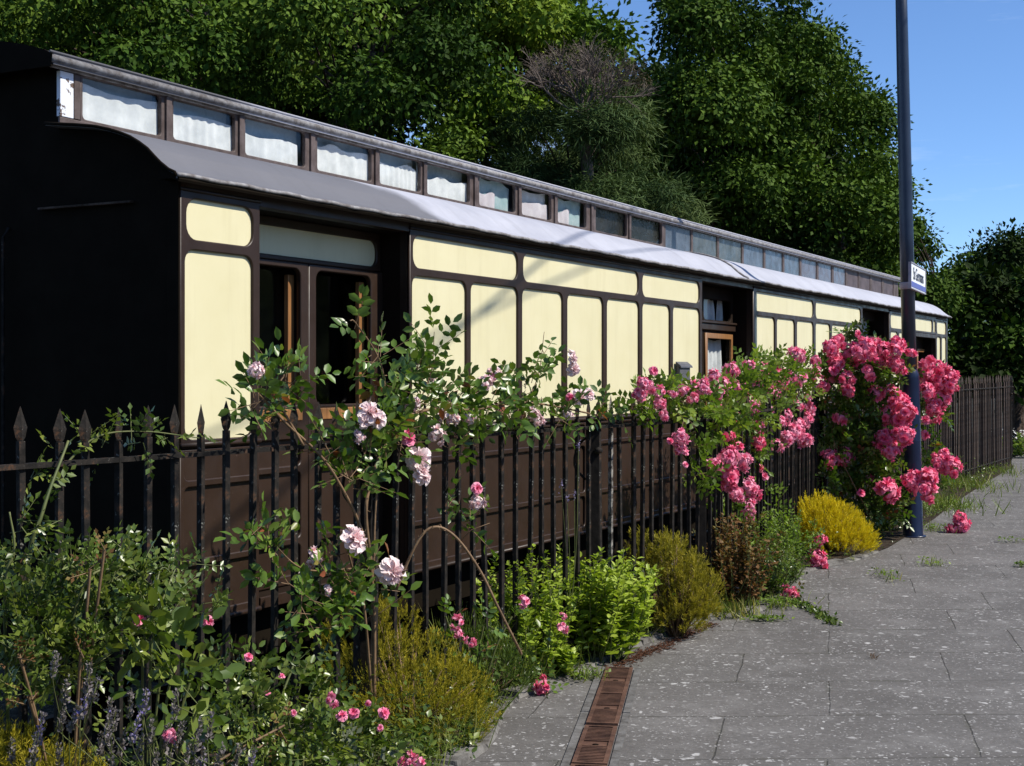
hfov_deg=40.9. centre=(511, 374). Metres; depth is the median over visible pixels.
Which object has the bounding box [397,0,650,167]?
broadleaf tree
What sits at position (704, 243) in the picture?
clerestory window
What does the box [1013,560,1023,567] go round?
weed tuft
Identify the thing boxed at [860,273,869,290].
clerestory window
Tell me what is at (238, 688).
ground rose
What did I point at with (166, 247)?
railway carriage
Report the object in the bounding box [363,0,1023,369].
sky
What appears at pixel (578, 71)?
dead tree
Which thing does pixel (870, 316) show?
door
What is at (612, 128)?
pine tree
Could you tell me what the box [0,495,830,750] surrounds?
railway track
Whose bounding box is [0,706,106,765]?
golden heath
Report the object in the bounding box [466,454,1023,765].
platform
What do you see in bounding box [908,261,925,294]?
name sign
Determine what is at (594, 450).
iron railing
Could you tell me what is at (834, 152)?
broadleaf tree
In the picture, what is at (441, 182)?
clerestory window
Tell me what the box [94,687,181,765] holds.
lavender
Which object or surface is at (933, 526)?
weed tuft
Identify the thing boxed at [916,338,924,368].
door
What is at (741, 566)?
dry plant
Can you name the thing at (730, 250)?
clerestory window
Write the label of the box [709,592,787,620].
grass tuft
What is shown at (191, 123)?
clerestory window
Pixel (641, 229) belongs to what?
clerestory window
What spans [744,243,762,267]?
clerestory window
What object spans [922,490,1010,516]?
grass tuft
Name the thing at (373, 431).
rose bush
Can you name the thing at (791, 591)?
rose spray
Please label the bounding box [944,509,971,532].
rose spray
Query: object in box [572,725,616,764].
drain cover
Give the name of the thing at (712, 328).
door
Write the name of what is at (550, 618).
leafy plant
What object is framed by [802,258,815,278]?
clerestory window
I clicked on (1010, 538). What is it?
weed tuft
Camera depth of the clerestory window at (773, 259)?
16.97 m
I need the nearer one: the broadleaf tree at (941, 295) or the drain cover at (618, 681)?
the drain cover at (618, 681)
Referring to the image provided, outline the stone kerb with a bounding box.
[431,550,878,765]
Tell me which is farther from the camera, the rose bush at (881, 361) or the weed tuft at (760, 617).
the rose bush at (881, 361)
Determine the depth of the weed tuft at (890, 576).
10.75 m
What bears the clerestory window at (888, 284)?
in the railway carriage
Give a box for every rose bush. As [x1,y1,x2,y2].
[0,403,233,765]
[213,284,635,735]
[612,343,829,568]
[810,318,967,530]
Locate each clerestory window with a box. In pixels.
[83,78,157,134]
[173,101,231,150]
[245,119,296,165]
[317,137,367,180]
[380,153,416,191]
[415,161,466,201]
[479,178,508,210]
[522,190,546,219]
[558,198,579,226]
[596,207,623,235]
[631,216,658,243]
[666,224,689,251]
[693,230,715,256]
[719,237,740,262]
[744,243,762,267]
[766,249,781,271]
[784,254,798,275]
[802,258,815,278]
[819,262,830,282]
[834,266,844,284]
[848,270,857,287]
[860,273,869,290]
[872,276,881,292]
[884,279,892,295]
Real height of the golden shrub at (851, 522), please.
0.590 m
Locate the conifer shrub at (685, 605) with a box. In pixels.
[624,526,726,636]
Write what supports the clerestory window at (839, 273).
in the railway carriage
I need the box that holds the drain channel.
[560,667,640,765]
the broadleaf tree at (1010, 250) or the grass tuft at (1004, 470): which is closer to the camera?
the grass tuft at (1004, 470)
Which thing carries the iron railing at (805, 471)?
on the flower bed
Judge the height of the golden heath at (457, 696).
0.625 m
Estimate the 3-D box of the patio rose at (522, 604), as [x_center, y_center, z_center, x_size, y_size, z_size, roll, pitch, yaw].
[0.007,1.310,6.589,0.910,0.583,0.292,0,0,-42]
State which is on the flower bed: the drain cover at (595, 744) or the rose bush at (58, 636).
the rose bush at (58, 636)
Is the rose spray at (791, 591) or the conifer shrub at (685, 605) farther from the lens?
the rose spray at (791, 591)
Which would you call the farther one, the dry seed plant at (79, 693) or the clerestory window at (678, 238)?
the clerestory window at (678, 238)
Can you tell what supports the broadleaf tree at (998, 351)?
on the ground at (190, 701)
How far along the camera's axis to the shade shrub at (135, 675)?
5.39 m
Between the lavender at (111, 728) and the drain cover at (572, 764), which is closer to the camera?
the lavender at (111, 728)
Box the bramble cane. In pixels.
[395,523,522,654]
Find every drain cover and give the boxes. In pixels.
[570,763,606,765]
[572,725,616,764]
[586,692,625,725]
[597,667,632,693]
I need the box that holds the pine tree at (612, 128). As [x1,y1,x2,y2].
[475,70,720,228]
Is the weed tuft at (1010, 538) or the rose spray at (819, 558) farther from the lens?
the weed tuft at (1010, 538)
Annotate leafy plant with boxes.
[476,544,583,679]
[733,537,801,596]
[744,504,821,581]
[870,508,902,530]
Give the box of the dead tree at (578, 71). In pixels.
[509,30,659,185]
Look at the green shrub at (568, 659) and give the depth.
7.23 m
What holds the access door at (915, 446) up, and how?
in the lamp post
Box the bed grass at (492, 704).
[68,464,992,765]
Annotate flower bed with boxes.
[205,464,1011,765]
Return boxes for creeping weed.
[783,596,842,625]
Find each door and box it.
[257,259,307,590]
[308,264,381,576]
[702,285,736,492]
[863,311,877,430]
[911,441,920,491]
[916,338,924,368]
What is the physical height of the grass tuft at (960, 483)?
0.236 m
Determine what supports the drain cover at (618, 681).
on the platform
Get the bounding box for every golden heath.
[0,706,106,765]
[308,591,503,750]
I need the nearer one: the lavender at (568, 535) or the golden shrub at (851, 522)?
the lavender at (568, 535)
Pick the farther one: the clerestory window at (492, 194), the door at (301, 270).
the clerestory window at (492, 194)
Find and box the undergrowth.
[30,462,995,765]
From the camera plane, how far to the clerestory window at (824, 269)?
18.95 m
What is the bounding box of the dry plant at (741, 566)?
[686,502,786,607]
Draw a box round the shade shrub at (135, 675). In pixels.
[0,564,245,765]
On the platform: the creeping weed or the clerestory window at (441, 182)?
the creeping weed
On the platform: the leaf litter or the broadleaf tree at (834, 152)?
the leaf litter
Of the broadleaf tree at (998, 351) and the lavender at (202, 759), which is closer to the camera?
the lavender at (202, 759)
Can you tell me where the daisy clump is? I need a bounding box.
[1002,428,1023,457]
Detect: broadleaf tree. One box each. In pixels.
[0,0,261,96]
[3,0,587,170]
[173,0,519,162]
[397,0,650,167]
[539,37,917,260]
[626,0,813,242]
[713,0,932,294]
[874,201,971,366]
[929,217,1023,436]
[945,254,1023,456]
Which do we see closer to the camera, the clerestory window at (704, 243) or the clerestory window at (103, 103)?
the clerestory window at (103, 103)
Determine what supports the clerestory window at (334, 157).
in the railway carriage
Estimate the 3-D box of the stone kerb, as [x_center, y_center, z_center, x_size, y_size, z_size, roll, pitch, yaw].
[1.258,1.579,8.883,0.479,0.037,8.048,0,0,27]
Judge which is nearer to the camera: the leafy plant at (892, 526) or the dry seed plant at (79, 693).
the dry seed plant at (79, 693)
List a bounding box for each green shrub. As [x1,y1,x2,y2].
[518,543,663,663]
[543,641,578,674]
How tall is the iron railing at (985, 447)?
1.605 m
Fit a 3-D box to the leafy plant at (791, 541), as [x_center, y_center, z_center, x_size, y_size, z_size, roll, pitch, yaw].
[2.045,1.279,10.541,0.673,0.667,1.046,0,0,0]
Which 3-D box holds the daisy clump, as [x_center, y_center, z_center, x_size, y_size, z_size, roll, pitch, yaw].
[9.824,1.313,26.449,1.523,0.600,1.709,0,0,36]
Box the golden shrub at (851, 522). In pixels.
[794,489,881,553]
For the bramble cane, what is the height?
0.623 m
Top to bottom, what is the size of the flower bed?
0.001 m
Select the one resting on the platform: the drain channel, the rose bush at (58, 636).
the drain channel
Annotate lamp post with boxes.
[895,0,925,537]
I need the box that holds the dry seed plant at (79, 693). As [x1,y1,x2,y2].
[0,527,290,765]
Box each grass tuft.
[397,602,550,706]
[553,660,610,682]
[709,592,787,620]
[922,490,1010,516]
[938,470,1020,496]
[975,461,1023,477]
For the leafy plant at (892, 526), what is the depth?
14.09 m
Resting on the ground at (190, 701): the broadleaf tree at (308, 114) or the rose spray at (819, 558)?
the broadleaf tree at (308, 114)
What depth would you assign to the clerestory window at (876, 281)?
21.54 m
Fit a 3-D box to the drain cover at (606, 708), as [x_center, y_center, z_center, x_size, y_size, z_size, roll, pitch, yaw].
[0.453,1.593,6.560,0.145,0.013,0.607,0,0,8]
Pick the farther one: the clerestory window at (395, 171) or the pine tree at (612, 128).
the pine tree at (612, 128)
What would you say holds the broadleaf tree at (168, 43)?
on the ground at (190, 701)
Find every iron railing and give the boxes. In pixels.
[0,401,372,765]
[373,397,602,721]
[596,396,705,631]
[700,385,825,602]
[820,374,1012,524]
[1009,375,1015,456]
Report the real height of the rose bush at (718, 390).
1.926 m
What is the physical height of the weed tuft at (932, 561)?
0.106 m
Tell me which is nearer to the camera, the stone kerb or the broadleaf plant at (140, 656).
the broadleaf plant at (140, 656)
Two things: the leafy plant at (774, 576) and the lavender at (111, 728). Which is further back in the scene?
the leafy plant at (774, 576)
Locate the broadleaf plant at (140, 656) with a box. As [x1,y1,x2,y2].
[81,576,246,765]
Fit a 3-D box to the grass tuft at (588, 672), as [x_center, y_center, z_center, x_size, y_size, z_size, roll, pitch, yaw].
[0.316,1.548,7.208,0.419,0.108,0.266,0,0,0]
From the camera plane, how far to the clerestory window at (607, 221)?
12.76 m
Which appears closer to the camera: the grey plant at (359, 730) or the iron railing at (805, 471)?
the grey plant at (359, 730)
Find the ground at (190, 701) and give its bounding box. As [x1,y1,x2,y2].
[0,397,1002,765]
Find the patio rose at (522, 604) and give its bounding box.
[428,590,568,707]
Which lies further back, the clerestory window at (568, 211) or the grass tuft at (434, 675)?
the clerestory window at (568, 211)
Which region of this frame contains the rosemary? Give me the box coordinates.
[433,600,539,699]
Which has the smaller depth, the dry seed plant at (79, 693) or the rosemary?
the dry seed plant at (79, 693)
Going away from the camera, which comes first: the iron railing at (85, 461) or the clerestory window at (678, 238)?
the iron railing at (85, 461)
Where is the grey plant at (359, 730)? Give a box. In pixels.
[292,722,413,765]
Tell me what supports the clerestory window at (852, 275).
in the railway carriage
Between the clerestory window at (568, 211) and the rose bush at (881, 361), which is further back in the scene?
the rose bush at (881, 361)
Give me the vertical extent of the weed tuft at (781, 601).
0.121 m
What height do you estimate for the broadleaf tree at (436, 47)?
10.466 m
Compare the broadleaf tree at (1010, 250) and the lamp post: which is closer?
the lamp post
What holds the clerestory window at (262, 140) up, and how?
in the railway carriage
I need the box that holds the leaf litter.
[604,621,719,666]
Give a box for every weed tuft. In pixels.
[742,611,794,621]
[745,590,825,610]
[868,565,904,584]
[915,553,950,568]
[923,517,958,533]
[998,536,1023,543]
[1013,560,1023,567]
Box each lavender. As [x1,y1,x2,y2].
[6,650,103,765]
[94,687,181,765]
[151,708,257,765]
[558,440,580,643]
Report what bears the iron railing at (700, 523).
on the flower bed
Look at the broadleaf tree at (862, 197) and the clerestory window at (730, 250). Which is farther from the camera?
the broadleaf tree at (862, 197)
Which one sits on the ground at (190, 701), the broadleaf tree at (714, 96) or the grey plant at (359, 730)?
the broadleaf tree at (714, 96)
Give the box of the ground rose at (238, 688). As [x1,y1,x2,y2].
[162,632,476,765]
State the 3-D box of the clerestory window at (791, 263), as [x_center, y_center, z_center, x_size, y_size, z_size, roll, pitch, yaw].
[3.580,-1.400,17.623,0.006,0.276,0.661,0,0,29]
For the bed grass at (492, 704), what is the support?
on the flower bed
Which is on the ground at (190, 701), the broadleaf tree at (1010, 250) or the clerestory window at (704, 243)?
the broadleaf tree at (1010, 250)
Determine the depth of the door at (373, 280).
7.98 m
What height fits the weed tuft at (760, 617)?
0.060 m
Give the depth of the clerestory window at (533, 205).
11.46 m
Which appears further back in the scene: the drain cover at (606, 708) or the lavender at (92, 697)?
the drain cover at (606, 708)
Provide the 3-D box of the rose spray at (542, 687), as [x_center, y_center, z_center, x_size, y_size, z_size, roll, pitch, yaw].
[0.142,1.536,6.892,0.243,0.199,0.184,0,0,25]
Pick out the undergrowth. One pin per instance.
(404, 720)
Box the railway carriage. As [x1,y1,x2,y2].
[0,41,951,732]
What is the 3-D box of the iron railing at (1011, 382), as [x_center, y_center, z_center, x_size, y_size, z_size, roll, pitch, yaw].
[9.353,0.799,25.709,0.196,1.602,2.817,0,0,19]
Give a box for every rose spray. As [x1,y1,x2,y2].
[529,659,568,697]
[776,578,804,598]
[800,526,828,568]
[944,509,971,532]
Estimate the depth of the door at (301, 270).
7.63 m

